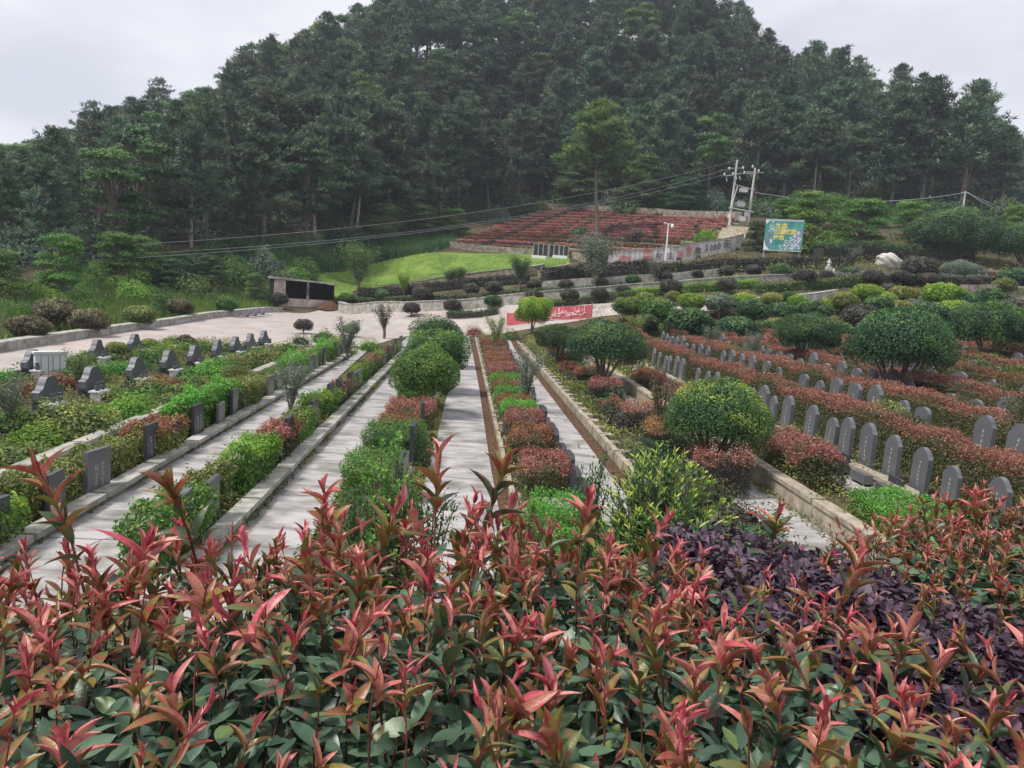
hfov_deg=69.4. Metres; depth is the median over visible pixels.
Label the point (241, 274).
bush
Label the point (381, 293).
topiary ball
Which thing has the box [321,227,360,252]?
bush
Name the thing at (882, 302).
topiary ball
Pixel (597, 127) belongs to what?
pine tree
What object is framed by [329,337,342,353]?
hedge block
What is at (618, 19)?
pine tree
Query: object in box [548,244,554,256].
niche tomb
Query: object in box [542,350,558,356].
bush
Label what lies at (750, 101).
pine tree
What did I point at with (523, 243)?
terrace hedge
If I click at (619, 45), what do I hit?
pine tree
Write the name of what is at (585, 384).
bush
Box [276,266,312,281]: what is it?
bush
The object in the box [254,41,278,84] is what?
pine tree
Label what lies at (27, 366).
memorial headstone
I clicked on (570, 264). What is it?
sloping parapet
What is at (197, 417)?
headstone
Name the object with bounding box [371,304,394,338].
slender shrub
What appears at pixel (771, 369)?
bush
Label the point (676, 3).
pine tree
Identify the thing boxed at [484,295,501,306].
topiary ball
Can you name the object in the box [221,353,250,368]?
bush
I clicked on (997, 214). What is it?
bush
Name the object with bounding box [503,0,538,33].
pine tree
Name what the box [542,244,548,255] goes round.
niche tomb
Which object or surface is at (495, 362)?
hedge block
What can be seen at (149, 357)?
bush
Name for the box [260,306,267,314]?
stone plaque
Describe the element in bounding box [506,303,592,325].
red banner
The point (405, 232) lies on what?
bush
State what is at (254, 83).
pine tree
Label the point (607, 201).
bush
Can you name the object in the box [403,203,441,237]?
leafy tree
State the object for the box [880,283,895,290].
topiary ball
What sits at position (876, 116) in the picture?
pine tree
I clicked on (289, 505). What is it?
path
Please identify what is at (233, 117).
pine tree
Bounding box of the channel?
[511,336,632,501]
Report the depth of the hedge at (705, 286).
60.94 m
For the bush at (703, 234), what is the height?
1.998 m
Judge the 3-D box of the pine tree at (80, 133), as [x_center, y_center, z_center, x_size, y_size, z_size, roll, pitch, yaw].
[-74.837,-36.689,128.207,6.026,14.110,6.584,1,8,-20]
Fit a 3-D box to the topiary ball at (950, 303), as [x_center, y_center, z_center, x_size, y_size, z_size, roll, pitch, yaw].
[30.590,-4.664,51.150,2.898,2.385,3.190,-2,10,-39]
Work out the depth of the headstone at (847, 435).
18.77 m
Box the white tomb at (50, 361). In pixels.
[31,350,70,380]
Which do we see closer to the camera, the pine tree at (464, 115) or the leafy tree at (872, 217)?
the leafy tree at (872, 217)
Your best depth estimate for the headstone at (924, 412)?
20.08 m
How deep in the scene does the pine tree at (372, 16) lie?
154.90 m
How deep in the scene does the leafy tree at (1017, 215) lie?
93.57 m
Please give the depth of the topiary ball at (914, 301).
53.93 m
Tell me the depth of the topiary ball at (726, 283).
59.35 m
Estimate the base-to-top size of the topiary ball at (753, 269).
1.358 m
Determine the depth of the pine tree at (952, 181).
129.98 m
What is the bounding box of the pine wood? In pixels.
[0,0,804,149]
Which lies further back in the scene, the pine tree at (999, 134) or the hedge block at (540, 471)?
the pine tree at (999, 134)
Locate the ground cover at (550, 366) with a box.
[0,224,1023,630]
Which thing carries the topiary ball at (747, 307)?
on the ground at (470, 224)
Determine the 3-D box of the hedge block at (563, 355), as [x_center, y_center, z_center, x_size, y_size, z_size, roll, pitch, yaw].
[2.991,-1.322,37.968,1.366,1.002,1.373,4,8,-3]
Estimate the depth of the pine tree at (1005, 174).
113.33 m
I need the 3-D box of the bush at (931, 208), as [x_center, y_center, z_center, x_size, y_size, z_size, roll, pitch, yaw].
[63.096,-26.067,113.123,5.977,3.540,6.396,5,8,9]
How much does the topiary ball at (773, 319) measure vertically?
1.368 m
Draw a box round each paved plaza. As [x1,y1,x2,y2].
[0,309,421,372]
[407,300,736,335]
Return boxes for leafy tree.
[0,248,28,294]
[33,232,92,289]
[87,230,145,282]
[123,234,165,283]
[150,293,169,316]
[153,258,193,291]
[193,254,230,285]
[243,272,267,300]
[368,202,404,234]
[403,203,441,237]
[437,208,469,232]
[549,155,608,201]
[611,152,670,203]
[660,175,707,209]
[740,220,765,250]
[769,197,801,219]
[783,189,854,253]
[824,197,899,246]
[889,200,930,241]
[999,204,1023,230]
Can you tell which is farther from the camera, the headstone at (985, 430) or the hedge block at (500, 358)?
the hedge block at (500, 358)
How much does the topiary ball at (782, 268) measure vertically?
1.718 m
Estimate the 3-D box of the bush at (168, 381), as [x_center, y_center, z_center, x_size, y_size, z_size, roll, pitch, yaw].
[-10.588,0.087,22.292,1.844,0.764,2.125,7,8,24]
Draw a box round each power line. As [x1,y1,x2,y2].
[12,160,736,250]
[31,170,722,257]
[82,175,720,260]
[755,192,964,201]
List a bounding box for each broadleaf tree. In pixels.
[1,142,34,159]
[20,137,42,157]
[21,138,37,144]
[75,147,161,247]
[89,129,183,235]
[113,112,170,183]
[115,111,172,225]
[130,158,169,212]
[158,98,181,112]
[168,86,217,110]
[213,73,233,90]
[253,39,292,77]
[279,145,342,237]
[304,25,327,69]
[313,13,353,54]
[338,71,384,114]
[379,96,404,140]
[380,159,428,224]
[412,90,445,109]
[422,47,456,86]
[440,12,468,58]
[483,15,517,55]
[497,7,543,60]
[505,0,536,15]
[526,0,564,35]
[530,51,551,94]
[550,131,590,179]
[618,99,660,155]
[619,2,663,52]
[687,131,736,202]
[696,113,736,187]
[716,102,740,129]
[856,91,887,109]
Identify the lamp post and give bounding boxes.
[664,222,673,261]
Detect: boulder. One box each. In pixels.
[875,253,901,269]
[981,269,997,276]
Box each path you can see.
[0,349,365,614]
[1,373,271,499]
[183,336,408,621]
[408,337,502,631]
[508,340,632,545]
[561,346,887,578]
[612,356,1014,562]
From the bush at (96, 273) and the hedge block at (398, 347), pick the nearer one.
the hedge block at (398, 347)
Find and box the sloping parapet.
[538,263,571,277]
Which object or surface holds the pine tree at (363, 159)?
on the ground at (470, 224)
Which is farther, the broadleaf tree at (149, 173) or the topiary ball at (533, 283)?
the broadleaf tree at (149, 173)
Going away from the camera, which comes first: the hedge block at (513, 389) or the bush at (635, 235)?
the hedge block at (513, 389)
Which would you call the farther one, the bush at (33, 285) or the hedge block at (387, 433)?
the bush at (33, 285)
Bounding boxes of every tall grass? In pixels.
[0,244,310,338]
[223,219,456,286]
[309,237,449,274]
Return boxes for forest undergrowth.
[0,37,1023,272]
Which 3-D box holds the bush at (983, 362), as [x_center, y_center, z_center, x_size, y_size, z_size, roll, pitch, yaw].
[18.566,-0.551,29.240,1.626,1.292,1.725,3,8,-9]
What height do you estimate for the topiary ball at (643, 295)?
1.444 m
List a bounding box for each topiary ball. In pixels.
[2,315,51,336]
[29,297,80,330]
[64,307,111,331]
[105,341,129,356]
[122,305,156,324]
[141,338,158,347]
[165,298,195,315]
[175,334,194,343]
[214,296,239,311]
[267,292,288,306]
[293,319,313,332]
[338,291,353,302]
[343,324,360,333]
[374,289,390,298]
[402,302,420,315]
[411,285,433,300]
[443,298,461,310]
[462,283,479,293]
[469,293,481,297]
[484,281,503,291]
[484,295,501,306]
[524,289,543,298]
[526,279,541,289]
[558,279,573,288]
[559,288,579,300]
[591,287,607,301]
[592,277,608,285]
[610,296,640,321]
[615,285,629,292]
[625,274,641,283]
[633,313,660,332]
[634,292,653,303]
[636,297,676,319]
[657,322,669,334]
[658,271,673,279]
[658,278,683,292]
[662,306,717,336]
[664,290,681,303]
[675,293,705,309]
[692,269,703,277]
[703,292,736,317]
[714,276,736,293]
[716,316,757,341]
[718,265,734,276]
[732,292,756,303]
[733,298,766,321]
[745,264,762,274]
[755,319,779,335]
[760,292,784,305]
[760,301,798,319]
[766,317,782,324]
[769,263,792,273]
[780,291,795,302]
[786,294,808,307]
[791,267,818,281]
[795,300,834,320]
[819,270,834,277]
[822,298,838,309]
[827,291,859,312]
[837,322,855,334]
[839,304,879,326]
[840,267,857,275]
[849,283,886,302]
[861,268,885,283]
[861,296,894,314]
[876,291,898,300]
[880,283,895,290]
[886,299,915,311]
[887,285,919,300]
[890,270,912,284]
[899,255,940,276]
[905,298,923,304]
[905,301,956,329]
[916,272,940,284]
[920,281,968,303]
[937,299,974,314]
[955,292,984,305]
[963,275,983,284]
[975,287,1010,303]
[991,277,1018,292]
[996,267,1023,285]
[1000,298,1023,311]
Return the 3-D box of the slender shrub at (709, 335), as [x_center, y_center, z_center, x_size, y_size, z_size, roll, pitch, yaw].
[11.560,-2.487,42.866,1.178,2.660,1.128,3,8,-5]
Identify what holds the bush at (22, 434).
on the ground at (470, 224)
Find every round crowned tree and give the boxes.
[387,341,460,400]
[401,328,473,369]
[408,313,464,346]
[513,296,553,335]
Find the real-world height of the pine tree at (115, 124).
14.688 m
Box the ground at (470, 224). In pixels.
[0,50,1023,767]
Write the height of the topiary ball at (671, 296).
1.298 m
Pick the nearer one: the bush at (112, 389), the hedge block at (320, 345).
the bush at (112, 389)
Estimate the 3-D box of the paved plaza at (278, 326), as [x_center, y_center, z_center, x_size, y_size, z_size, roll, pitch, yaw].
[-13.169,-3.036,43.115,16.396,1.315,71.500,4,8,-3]
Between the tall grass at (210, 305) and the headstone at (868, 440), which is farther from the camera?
the tall grass at (210, 305)
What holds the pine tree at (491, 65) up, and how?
on the ground at (470, 224)
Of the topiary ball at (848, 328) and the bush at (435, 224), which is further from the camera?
the bush at (435, 224)
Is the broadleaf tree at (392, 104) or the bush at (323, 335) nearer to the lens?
the bush at (323, 335)
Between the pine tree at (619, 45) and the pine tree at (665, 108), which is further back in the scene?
the pine tree at (619, 45)
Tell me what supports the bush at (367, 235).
on the ground at (470, 224)
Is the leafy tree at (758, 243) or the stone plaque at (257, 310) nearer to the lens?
the stone plaque at (257, 310)
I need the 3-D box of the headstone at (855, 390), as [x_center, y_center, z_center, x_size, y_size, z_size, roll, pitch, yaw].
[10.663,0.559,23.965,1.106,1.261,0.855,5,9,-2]
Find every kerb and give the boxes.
[0,347,315,482]
[0,353,350,564]
[135,348,404,609]
[475,337,532,569]
[516,340,656,498]
[531,255,547,258]
[552,255,568,258]
[583,353,935,579]
[618,354,1020,557]
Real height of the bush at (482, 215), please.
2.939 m
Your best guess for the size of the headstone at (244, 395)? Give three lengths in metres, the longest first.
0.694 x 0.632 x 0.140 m
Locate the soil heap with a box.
[317,300,337,310]
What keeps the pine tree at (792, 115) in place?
on the ground at (470, 224)
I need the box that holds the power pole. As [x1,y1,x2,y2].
[961,191,966,206]
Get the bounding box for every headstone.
[0,494,10,539]
[20,349,44,379]
[29,375,68,415]
[44,468,65,511]
[74,366,110,402]
[83,445,110,494]
[88,339,111,365]
[120,356,152,387]
[126,334,145,356]
[143,421,158,462]
[155,350,183,378]
[170,487,192,550]
[172,418,183,445]
[184,345,206,369]
[191,402,203,435]
[203,474,219,532]
[210,340,229,359]
[216,401,224,423]
[228,336,245,355]
[230,387,238,414]
[242,387,249,407]
[244,333,259,349]
[258,330,273,349]
[266,374,273,395]
[276,372,282,389]
[284,413,293,455]
[286,366,291,383]
[292,361,297,380]
[308,354,313,371]
[310,398,318,429]
[314,354,317,368]
[322,346,326,364]
[324,382,333,420]
[336,377,341,405]
[337,344,340,356]
[342,379,348,402]
[347,371,352,397]
[352,450,411,505]
[353,371,357,392]
[357,369,361,388]
[381,352,385,367]
[387,345,389,362]
[399,335,402,348]
[408,421,417,472]
[419,400,424,443]
[520,427,558,463]
[525,449,574,495]
[526,442,566,477]
[532,392,537,416]
[536,405,547,434]
[540,466,581,511]
[544,417,549,443]
[576,480,587,531]
[637,348,655,368]
[648,352,661,367]
[654,356,667,371]
[657,356,671,374]
[661,331,664,340]
[662,356,679,377]
[664,358,685,382]
[668,336,673,343]
[674,337,679,344]
[680,336,684,344]
[683,368,700,388]
[696,371,710,386]
[697,344,703,354]
[705,346,710,357]
[714,372,719,381]
[719,334,724,341]
[720,350,725,361]
[728,350,735,364]
[739,353,744,369]
[747,355,756,374]
[758,385,769,417]
[759,346,764,355]
[762,361,770,372]
[763,395,794,428]
[765,348,771,354]
[769,396,777,419]
[776,405,819,439]
[798,374,809,387]
[801,417,839,446]
[808,352,818,365]
[815,380,824,391]
[823,417,855,459]
[829,378,843,396]
[834,423,877,473]
[837,361,847,377]
[847,383,862,411]
[849,435,902,484]
[851,368,862,382]
[867,368,878,385]
[867,384,883,414]
[875,447,932,498]
[884,369,899,389]
[896,400,910,416]
[902,380,914,396]
[906,465,962,509]
[914,407,931,432]
[925,366,937,381]
[953,372,967,386]
[959,346,968,357]
[968,399,983,414]
[972,415,997,448]
[983,348,990,353]
[987,379,997,392]
[987,477,1012,528]
[995,396,1017,420]
[1005,423,1023,457]
[1010,353,1023,365]
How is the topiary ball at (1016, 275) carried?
on the ground at (470, 224)
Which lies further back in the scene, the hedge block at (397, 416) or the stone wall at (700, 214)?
the stone wall at (700, 214)
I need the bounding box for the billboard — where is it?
[763,219,804,258]
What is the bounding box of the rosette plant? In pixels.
[635,511,722,650]
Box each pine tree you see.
[0,145,32,240]
[0,147,43,233]
[2,156,32,233]
[6,151,82,267]
[19,124,96,267]
[26,136,92,239]
[27,138,93,218]
[62,99,102,135]
[64,111,91,136]
[67,107,140,225]
[69,127,87,146]
[72,132,85,169]
[73,114,158,211]
[80,121,137,218]
[96,105,119,119]
[107,105,126,119]
[119,95,136,114]
[123,98,162,197]
[124,104,140,151]
[139,76,175,109]
[143,88,161,109]
[143,98,168,113]
[143,99,210,227]
[159,120,221,247]
[168,85,242,240]
[175,96,233,196]
[180,112,226,200]
[201,63,253,184]
[207,102,256,224]
[208,89,245,210]
[213,51,262,95]
[223,110,304,241]
[225,44,249,82]
[231,85,306,200]
[238,76,271,129]
[241,41,258,58]
[243,74,276,127]
[252,32,284,87]
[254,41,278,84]
[254,72,311,208]
[268,87,358,223]
[271,27,327,84]
[271,35,313,78]
[274,65,327,107]
[286,121,352,236]
[298,10,342,101]
[299,91,334,199]
[313,37,372,89]
[317,119,397,226]
[319,25,345,100]
[324,68,357,113]
[327,88,354,197]
[331,87,410,216]
[335,137,387,228]
[340,8,358,41]
[341,2,368,53]
[350,7,383,67]
[353,4,387,63]
[360,47,388,99]
[366,0,402,46]
[366,107,436,222]
[368,43,426,131]
[369,0,389,46]
[376,0,436,44]
[380,24,400,79]
[381,23,423,101]
[395,98,455,202]
[404,80,456,179]
[405,6,434,55]
[412,3,440,58]
[414,112,471,220]
[416,60,458,101]
[418,0,444,65]
[420,0,468,51]
[423,102,508,208]
[447,51,493,133]
[450,0,475,52]
[453,90,489,171]
[454,0,505,83]
[461,44,510,113]
[466,126,519,210]
[473,0,506,42]
[484,84,516,156]
[496,23,537,101]
[498,109,533,188]
[500,102,548,192]
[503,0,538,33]
[508,0,524,41]
[508,56,546,116]
[517,114,565,198]
[523,0,559,52]
[530,11,563,73]
[531,66,581,162]
[537,30,585,115]
[550,97,650,235]
[556,12,588,73]
[561,44,622,126]
[569,0,590,31]
[572,25,607,101]
[589,0,616,27]
[591,11,622,44]
[595,0,622,20]
[596,34,642,106]
[598,3,623,30]
[609,112,656,196]
[610,0,642,36]
[617,61,664,126]
[625,24,683,76]
[635,92,687,188]
[639,0,676,38]
[653,34,692,92]
[653,87,705,173]
[655,54,696,110]
[656,126,713,191]
[659,0,681,36]
[669,0,701,62]
[681,0,729,40]
[682,31,724,82]
[682,74,734,139]
[685,43,728,115]
[703,18,740,89]
[705,0,740,53]
[711,47,740,109]
[716,78,755,147]
[720,89,792,201]
[723,0,749,60]
[724,84,787,187]
[727,5,764,75]
[735,18,768,87]
[750,27,777,76]
[754,45,805,110]
[755,37,781,80]
[756,93,820,197]
[762,46,789,85]
[772,67,808,154]
[786,115,845,190]
[790,52,802,70]
[796,47,810,94]
[797,39,831,102]
[799,42,834,89]
[800,53,827,126]
[802,84,852,188]
[805,77,864,124]
[806,44,859,121]
[821,121,880,203]
[827,47,851,77]
[832,74,874,173]
[847,54,883,120]
[847,98,930,174]
[848,91,931,199]
[856,90,937,206]
[857,63,887,114]
[864,79,887,138]
[864,91,885,138]
[870,70,914,117]
[877,62,916,101]
[887,70,909,91]
[895,73,970,200]
[908,71,937,183]
[915,104,962,196]
[919,90,952,179]
[921,78,1019,207]
[942,84,1010,198]
[943,109,966,190]
[961,118,995,185]
[977,124,1023,204]
[981,137,1023,210]
[988,120,1010,183]
[1006,145,1023,197]
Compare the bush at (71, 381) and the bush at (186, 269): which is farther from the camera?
the bush at (186, 269)
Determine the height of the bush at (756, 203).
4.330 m
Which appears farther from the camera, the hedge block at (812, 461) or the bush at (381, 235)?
the bush at (381, 235)
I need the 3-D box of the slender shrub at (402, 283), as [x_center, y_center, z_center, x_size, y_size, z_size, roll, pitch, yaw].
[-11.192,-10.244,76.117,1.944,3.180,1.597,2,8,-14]
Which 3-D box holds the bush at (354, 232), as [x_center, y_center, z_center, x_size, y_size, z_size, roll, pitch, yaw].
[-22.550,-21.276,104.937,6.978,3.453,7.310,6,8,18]
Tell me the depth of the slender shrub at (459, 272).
76.36 m
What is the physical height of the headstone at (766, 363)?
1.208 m
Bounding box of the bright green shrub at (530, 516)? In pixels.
[480,485,558,633]
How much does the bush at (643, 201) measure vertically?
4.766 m
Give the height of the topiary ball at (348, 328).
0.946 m
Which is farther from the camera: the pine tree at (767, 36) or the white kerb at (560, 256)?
the pine tree at (767, 36)
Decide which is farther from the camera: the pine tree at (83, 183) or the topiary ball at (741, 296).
the pine tree at (83, 183)
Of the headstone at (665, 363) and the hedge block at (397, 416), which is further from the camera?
the headstone at (665, 363)
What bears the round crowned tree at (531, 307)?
on the ground at (470, 224)
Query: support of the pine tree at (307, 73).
on the ground at (470, 224)
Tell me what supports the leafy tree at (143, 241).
on the ground at (470, 224)
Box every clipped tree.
[534,323,576,364]
[565,318,647,383]
[659,376,776,453]
[770,312,844,355]
[841,307,962,393]
[902,206,1006,255]
[948,299,1023,356]
[990,220,1023,269]
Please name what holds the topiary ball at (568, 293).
on the ground at (470, 224)
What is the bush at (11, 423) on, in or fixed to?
on the ground at (470, 224)
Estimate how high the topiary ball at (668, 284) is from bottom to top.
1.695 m
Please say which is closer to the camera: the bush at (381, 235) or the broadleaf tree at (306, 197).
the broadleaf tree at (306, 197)
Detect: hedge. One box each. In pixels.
[0,434,1023,767]
[352,276,721,301]
[356,273,531,296]
[445,306,499,317]
[448,241,607,255]
[457,238,634,251]
[464,235,661,248]
[473,233,681,245]
[481,230,695,242]
[489,227,697,236]
[496,224,706,233]
[504,221,717,233]
[512,218,722,231]
[520,216,727,227]
[529,213,733,225]
[537,210,739,223]
[537,259,662,282]
[541,289,637,306]
[545,207,744,221]
[625,322,1023,511]
[630,278,760,294]
[645,518,1023,767]
[656,255,856,272]
[664,324,1023,453]
[711,328,1023,422]
[750,275,868,292]
[757,328,1023,400]
[808,239,977,264]
[833,272,996,284]
[836,334,1023,380]
[854,327,1023,364]
[957,335,1023,352]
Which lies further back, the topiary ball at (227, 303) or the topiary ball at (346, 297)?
the topiary ball at (346, 297)
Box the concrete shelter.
[268,276,336,306]
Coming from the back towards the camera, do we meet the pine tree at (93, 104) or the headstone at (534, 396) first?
the pine tree at (93, 104)
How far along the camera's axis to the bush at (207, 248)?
81.68 m
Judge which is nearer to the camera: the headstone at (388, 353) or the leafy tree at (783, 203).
the headstone at (388, 353)
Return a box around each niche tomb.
[533,243,537,254]
[538,243,542,255]
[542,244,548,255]
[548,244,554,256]
[553,245,558,254]
[559,245,564,255]
[563,246,569,255]
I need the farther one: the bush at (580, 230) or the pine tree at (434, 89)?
the pine tree at (434, 89)
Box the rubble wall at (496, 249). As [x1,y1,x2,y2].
[450,241,607,262]
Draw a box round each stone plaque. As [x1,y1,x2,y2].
[242,308,252,316]
[250,307,260,315]
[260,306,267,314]
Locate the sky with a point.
(56, 56)
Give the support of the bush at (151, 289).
on the ground at (470, 224)
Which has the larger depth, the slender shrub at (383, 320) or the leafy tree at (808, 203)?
the leafy tree at (808, 203)
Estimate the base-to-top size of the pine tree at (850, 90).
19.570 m
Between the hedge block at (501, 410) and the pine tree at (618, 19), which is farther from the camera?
the pine tree at (618, 19)
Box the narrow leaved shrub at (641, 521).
[582,441,739,637]
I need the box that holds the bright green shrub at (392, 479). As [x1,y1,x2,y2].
[347,430,419,625]
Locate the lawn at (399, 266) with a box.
[316,252,569,298]
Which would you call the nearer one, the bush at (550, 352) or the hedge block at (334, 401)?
the hedge block at (334, 401)
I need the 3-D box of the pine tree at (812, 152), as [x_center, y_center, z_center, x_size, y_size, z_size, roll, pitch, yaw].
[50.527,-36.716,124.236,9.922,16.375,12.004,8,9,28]
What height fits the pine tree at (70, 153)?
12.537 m
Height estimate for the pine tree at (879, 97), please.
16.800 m
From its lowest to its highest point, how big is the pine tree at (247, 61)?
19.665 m
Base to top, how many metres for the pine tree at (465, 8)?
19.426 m
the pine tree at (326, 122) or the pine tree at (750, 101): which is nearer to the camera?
the pine tree at (326, 122)
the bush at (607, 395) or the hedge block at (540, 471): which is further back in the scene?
the bush at (607, 395)
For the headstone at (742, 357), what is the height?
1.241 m
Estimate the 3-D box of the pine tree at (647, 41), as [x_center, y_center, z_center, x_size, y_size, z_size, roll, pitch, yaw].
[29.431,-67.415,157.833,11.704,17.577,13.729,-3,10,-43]
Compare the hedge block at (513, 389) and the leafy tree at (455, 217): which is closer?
the hedge block at (513, 389)
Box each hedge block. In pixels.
[0,451,85,524]
[0,489,31,549]
[65,433,141,485]
[110,473,220,580]
[118,406,190,462]
[157,380,218,438]
[175,453,238,515]
[195,373,245,422]
[214,425,284,498]
[226,374,265,409]
[242,372,276,396]
[252,416,304,468]
[260,361,286,388]
[272,346,311,378]
[278,403,321,446]
[294,388,324,424]
[303,348,321,366]
[309,337,339,362]
[317,385,346,421]
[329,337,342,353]
[329,376,355,404]
[332,439,406,506]
[342,368,362,394]
[348,361,363,371]
[358,358,375,385]
[359,415,430,468]
[366,353,381,375]
[373,349,386,368]
[377,408,420,436]
[383,345,395,359]
[383,392,437,429]
[389,341,397,356]
[392,338,400,350]
[395,384,434,409]
[479,333,502,343]
[480,337,503,347]
[480,340,505,352]
[482,345,508,358]
[483,348,509,362]
[484,353,512,370]
[486,357,515,375]
[486,363,519,382]
[489,371,522,389]
[491,375,521,394]
[493,380,526,401]
[494,388,531,413]
[496,394,538,421]
[500,401,545,441]
[505,419,554,465]
[514,442,573,500]
[525,481,585,548]
[536,511,603,592]
[558,351,582,366]
[572,364,597,382]
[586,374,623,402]
[616,396,662,430]
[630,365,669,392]
[638,410,696,458]
[661,379,698,401]
[682,437,758,498]
[746,422,850,493]
[842,480,987,552]
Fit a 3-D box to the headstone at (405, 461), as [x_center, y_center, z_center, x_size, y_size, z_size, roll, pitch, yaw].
[-2.320,1.652,13.332,0.954,0.890,0.814,4,10,-1]
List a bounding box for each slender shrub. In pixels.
[0,370,29,431]
[59,348,98,392]
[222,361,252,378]
[272,358,310,409]
[333,316,363,359]
[334,234,382,296]
[335,467,378,575]
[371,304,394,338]
[397,271,410,293]
[409,486,462,597]
[440,269,455,281]
[449,266,469,278]
[482,312,505,346]
[507,254,531,288]
[513,344,545,399]
[567,223,625,286]
[574,439,614,628]
[625,313,649,330]
[632,256,655,265]
[646,257,666,280]
[649,371,678,426]
[702,322,721,344]
[742,329,762,354]
[847,245,863,266]
[994,377,1023,440]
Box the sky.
[0,0,1023,146]
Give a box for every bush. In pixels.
[0,284,29,303]
[0,298,14,307]
[0,367,31,384]
[0,382,34,397]
[0,386,27,404]
[0,406,46,433]
[0,417,87,448]
[0,442,54,466]
[1,300,31,314]
[1,395,102,436]
[9,277,28,286]
[17,282,60,293]
[25,289,47,296]
[25,371,76,390]
[27,282,65,301]
[32,399,125,446]
[53,360,116,382]
[57,286,84,299]
[65,282,104,301]
[65,402,129,420]
[66,354,95,368]
[75,351,122,361]
[76,295,110,308]
[82,264,123,284]
[87,392,160,425]
[98,360,128,376]
[105,275,134,290]
[105,385,125,398]
[110,376,178,404]
[112,393,165,406]
[115,279,163,302]
[118,348,149,360]
[118,373,187,394]
[119,263,155,288]
[121,360,157,369]
[132,344,176,365]
[140,342,185,359]
[141,285,165,297]
[145,391,176,408]
[146,241,176,259]
[146,254,190,287]
[148,256,196,275]
[153,383,203,399]
[158,340,182,349]
[159,335,176,343]
[161,252,199,271]
[163,273,213,297]
[164,293,196,304]
[166,374,208,384]
[175,338,210,354]
[175,343,191,355]
[176,277,226,300]
[180,358,231,380]
[185,374,213,386]
[193,241,232,258]
[195,358,218,374]
[199,340,211,354]
[203,293,222,301]
[208,237,256,255]
[208,352,261,371]
[208,363,260,378]
[211,337,230,350]
[214,259,257,288]
[221,254,255,277]
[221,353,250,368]
[236,351,276,366]
[238,265,259,284]
[240,356,266,368]
[242,288,270,300]
[243,246,267,259]
[244,244,288,283]
[244,343,279,354]
[255,346,285,363]
[258,250,276,266]
[268,270,296,284]
[270,249,293,263]
[272,344,287,352]
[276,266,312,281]
[278,342,299,350]
[287,256,320,280]
[287,333,312,344]
[290,240,328,266]
[293,239,315,248]
[299,232,327,250]
[299,343,312,353]
[310,327,333,342]
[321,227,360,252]
[325,333,357,352]
[327,221,377,246]
[355,337,383,351]
[358,229,375,242]
[364,227,403,246]
[393,226,414,237]
[406,220,431,236]
[409,220,443,234]
[429,208,454,224]
[465,325,483,336]
[470,209,500,223]
[483,204,511,223]
[489,224,505,234]
[490,191,532,214]
[501,327,519,340]
[530,199,552,212]
[541,224,559,234]
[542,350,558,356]
[545,178,581,210]
[555,360,581,373]
[559,371,576,383]
[561,370,576,377]
[570,198,590,211]
[570,379,590,396]
[571,225,588,235]
[572,192,608,206]
[585,369,621,387]
[589,397,621,420]
[597,392,627,409]
[598,189,630,211]
[598,385,631,404]
[599,411,644,432]
[609,190,646,215]
[610,359,639,368]
[620,225,649,242]
[623,438,689,476]
[627,192,652,207]
[627,361,654,378]
[646,195,671,208]
[656,191,705,209]
[665,438,696,459]
[669,190,706,210]
[685,476,750,512]
[692,229,718,242]
[693,188,724,210]
[701,495,787,540]
[715,200,738,211]
[722,340,742,348]
[722,522,808,555]
[727,203,762,217]
[744,194,780,215]
[748,361,789,387]
[754,199,776,217]
[761,331,780,343]
[766,204,804,218]
[823,202,848,217]
[856,398,912,424]
[881,201,899,217]
[906,202,946,219]
[914,393,964,410]
[917,197,952,214]
[935,201,962,212]
[938,259,988,276]
[960,379,997,395]
[961,354,997,376]
[962,206,995,222]
[980,196,1022,223]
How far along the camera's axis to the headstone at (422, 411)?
18.07 m
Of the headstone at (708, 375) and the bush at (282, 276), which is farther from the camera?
the bush at (282, 276)
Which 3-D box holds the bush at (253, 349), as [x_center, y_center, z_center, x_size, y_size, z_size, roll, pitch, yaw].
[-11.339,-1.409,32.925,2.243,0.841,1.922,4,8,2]
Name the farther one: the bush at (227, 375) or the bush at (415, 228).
the bush at (415, 228)
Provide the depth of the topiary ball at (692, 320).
48.32 m
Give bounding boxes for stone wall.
[0,307,282,351]
[545,203,742,218]
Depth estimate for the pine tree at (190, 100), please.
104.73 m
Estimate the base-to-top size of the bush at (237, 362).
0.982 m
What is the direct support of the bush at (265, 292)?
on the ground at (470, 224)
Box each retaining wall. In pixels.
[338,272,841,313]
[353,263,544,294]
[542,269,721,288]
[607,234,743,265]
[756,289,838,299]
[960,284,1023,299]
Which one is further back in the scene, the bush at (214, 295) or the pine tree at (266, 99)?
the pine tree at (266, 99)
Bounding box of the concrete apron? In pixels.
[716,226,748,238]
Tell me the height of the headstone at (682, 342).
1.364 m
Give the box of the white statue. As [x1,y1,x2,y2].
[825,259,831,270]
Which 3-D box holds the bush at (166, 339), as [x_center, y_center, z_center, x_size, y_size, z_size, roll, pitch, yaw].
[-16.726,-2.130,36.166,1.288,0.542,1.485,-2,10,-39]
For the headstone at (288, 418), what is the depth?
15.41 m
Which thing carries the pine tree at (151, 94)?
on the ground at (470, 224)
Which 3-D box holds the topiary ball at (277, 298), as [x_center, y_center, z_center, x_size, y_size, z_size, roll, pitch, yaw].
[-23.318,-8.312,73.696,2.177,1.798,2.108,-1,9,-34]
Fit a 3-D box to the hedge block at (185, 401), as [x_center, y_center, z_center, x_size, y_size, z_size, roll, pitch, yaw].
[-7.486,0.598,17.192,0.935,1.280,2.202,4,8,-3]
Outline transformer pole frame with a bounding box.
[724,160,763,226]
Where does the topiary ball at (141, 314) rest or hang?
on the ground at (470, 224)
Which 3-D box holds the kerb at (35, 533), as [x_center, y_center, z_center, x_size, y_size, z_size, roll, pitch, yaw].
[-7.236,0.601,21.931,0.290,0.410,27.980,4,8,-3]

